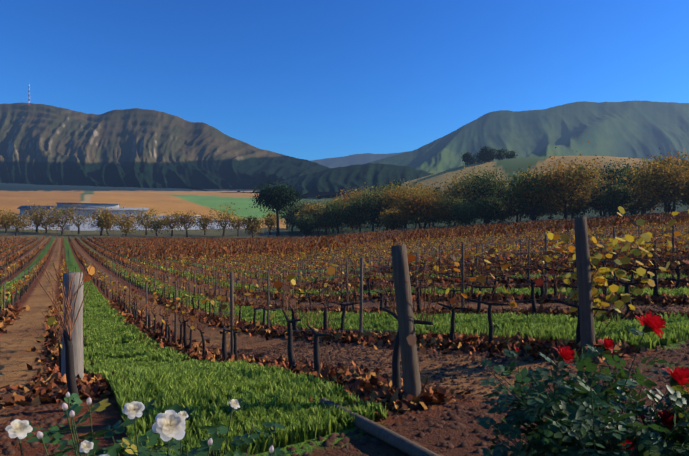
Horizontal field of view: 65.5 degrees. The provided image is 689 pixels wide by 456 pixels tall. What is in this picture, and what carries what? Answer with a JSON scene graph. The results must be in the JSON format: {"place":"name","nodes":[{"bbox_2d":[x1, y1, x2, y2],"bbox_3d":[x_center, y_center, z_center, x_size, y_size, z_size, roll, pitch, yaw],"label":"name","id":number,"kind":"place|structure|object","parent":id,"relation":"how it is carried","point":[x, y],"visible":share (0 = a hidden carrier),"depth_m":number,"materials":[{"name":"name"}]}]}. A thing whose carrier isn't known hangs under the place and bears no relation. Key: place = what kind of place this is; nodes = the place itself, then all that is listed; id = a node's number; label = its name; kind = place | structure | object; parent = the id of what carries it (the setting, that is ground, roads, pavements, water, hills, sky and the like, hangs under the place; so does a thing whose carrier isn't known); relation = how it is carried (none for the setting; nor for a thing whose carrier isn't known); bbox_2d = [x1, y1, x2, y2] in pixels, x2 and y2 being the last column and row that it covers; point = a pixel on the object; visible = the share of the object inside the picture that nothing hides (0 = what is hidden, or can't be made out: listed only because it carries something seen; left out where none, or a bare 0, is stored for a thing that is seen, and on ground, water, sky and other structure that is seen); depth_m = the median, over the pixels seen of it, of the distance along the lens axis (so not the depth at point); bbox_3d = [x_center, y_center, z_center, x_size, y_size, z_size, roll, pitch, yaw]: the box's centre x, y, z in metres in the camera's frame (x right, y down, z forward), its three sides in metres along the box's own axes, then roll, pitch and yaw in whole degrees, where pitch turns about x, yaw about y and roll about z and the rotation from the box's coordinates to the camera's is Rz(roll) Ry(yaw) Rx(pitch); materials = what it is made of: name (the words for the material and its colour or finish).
{"place":"outdoors","nodes":[
{"label":"outdoors","id":0,"kind":"place"},
{"bbox_2d":[0,102,328,192],"bbox_3d":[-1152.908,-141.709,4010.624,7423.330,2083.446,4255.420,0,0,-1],"label":"mountain","id":1,"kind":"structure","parent":0,"point":[42,144],"depth_m":3949.17,"materials":[{"name":"grey stone"}]},
{"bbox_2d":[0,156,688,455],"bbox_3d":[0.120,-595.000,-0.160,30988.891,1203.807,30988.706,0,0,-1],"label":"ground","id":2,"kind":"structure","parent":0,"point":[19,338],"depth_m":28.48,"materials":[{"name":"brown soil"}]},
{"bbox_2d":[61,272,83,378],"bbox_3d":[-3.487,1.373,6.877,0.240,1.594,0.255,0,0,15],"label":"end post","id":3,"kind":"object","parent":2,"relation":"on","point":[77,336],"visible":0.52,"depth_m":6.80,"materials":[{"name":"grey wood"}]},
{"bbox_2d":[10,203,246,230],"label":"winery building","id":4,"kind":"structure","parent":2,"relation":"on","point":[91,207],"depth_m":400.18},
{"bbox_2d":[5,392,302,455],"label":"white rose","id":5,"kind":"object","parent":2,"relation":"on","point":[115,448],"depth_m":1.93,"materials":[{"name":"plant"}]},
{"bbox_2d":[0,269,688,455],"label":"grass","id":6,"kind":"structure","parent":2,"relation":"on","point":[167,378],"depth_m":7.12,"materials":[{"name":"green plant"}]},
{"bbox_2d":[0,249,688,455],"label":"leaf litter","id":7,"kind":"object","parent":2,"relation":"on","point":[373,387],"visible":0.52,"depth_m":9.26,"materials":[{"name":"brown plant"}]},
{"bbox_2d":[0,211,688,409],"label":"vines","id":8,"kind":"object","parent":2,"relation":"on","point":[458,232],"visible":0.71,"depth_m":28.56,"materials":[{"name":"brown plant"}]},
{"bbox_2d":[0,220,688,348],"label":"vine leaves","id":9,"kind":"object","parent":2,"relation":"on","point":[411,338],"visible":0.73,"depth_m":37.48,"materials":[{"name":"orange plant"}]},
{"bbox_2d":[0,210,688,355],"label":"vineyard posts","id":10,"kind":"object","parent":2,"relation":"on","point":[347,307],"visible":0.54,"depth_m":55.34,"materials":[{"name":"grey wood"}]},
{"bbox_2d":[0,141,688,236],"bbox_3d":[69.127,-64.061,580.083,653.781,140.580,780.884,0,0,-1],"label":"trees","id":11,"kind":"object","parent":2,"relation":"on","point":[627,188],"depth_m":274.05,"materials":[{"name":"green plant"}]},
{"bbox_2d":[1,214,688,330],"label":"trellis wires","id":12,"kind":"object","parent":2,"relation":"on","point":[534,240],"visible":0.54,"depth_m":22.94,"materials":[{"name":"grey metal"}]},
{"bbox_2d":[266,163,432,199],"bbox_3d":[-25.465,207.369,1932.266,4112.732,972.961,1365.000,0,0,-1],"label":"wooded hill","id":13,"kind":"structure","parent":2,"relation":"on","point":[349,178],"depth_m":1966.95,"materials":[{"name":"green plant"}]},
{"bbox_2d":[319,398,439,455],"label":"old pole","id":14,"kind":"object","parent":2,"relation":"on","point":[391,438],"visible":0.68,"depth_m":4.38,"materials":[{"name":"grey wood"}]},
{"bbox_2d":[391,244,420,397],"bbox_3d":[0.629,1.040,5.372,0.319,1.751,0.184,0,0,21],"label":"end post","id":15,"kind":"object","parent":2,"relation":"on","point":[409,355],"visible":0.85,"depth_m":5.31,"materials":[{"name":"grey wood"}]},
{"bbox_2d":[477,311,688,455],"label":"red rose","id":16,"kind":"object","parent":2,"relation":"on","point":[578,411],"depth_m":2.84,"materials":[{"name":"plant"}]},
{"bbox_2d":[574,217,594,346],"bbox_3d":[3.139,0.821,6.989,0.271,1.937,0.178,0,0,17],"label":"end post","id":17,"kind":"object","parent":2,"relation":"on","point":[584,285],"visible":0.77,"depth_m":6.93,"materials":[{"name":"grey wood"}]},
{"bbox_2d":[547,206,688,322],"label":"vine leaves","id":18,"kind":"object","parent":2,"relation":"on","point":[596,258],"visible":0.65,"depth_m":7.31,"materials":[{"name":"yellow plant"}]},
{"bbox_2d":[562,218,682,338],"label":"vine shoots","id":19,"kind":"object","parent":2,"relation":"on","point":[616,282],"visible":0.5,"depth_m":7.35,"materials":[{"name":"plant"}]},
{"bbox_2d":[0,0,688,160],"label":"sky","id":20,"kind":"structure","parent":0,"point":[309,80],"materials":[{"name":"blue"}]},
{"bbox_2d":[311,151,408,167],"bbox_3d":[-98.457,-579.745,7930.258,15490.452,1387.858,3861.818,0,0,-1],"label":"mountain","id":21,"kind":"structure","parent":0,"point":[354,159],"depth_m":8823.26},
{"bbox_2d":[300,100,688,197],"bbox_3d":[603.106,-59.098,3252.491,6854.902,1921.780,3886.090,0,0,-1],"label":"mountain","id":22,"kind":"structure","parent":0,"point":[635,129],"depth_m":3614.06,"materials":[{"name":"green plant"}]}
]}

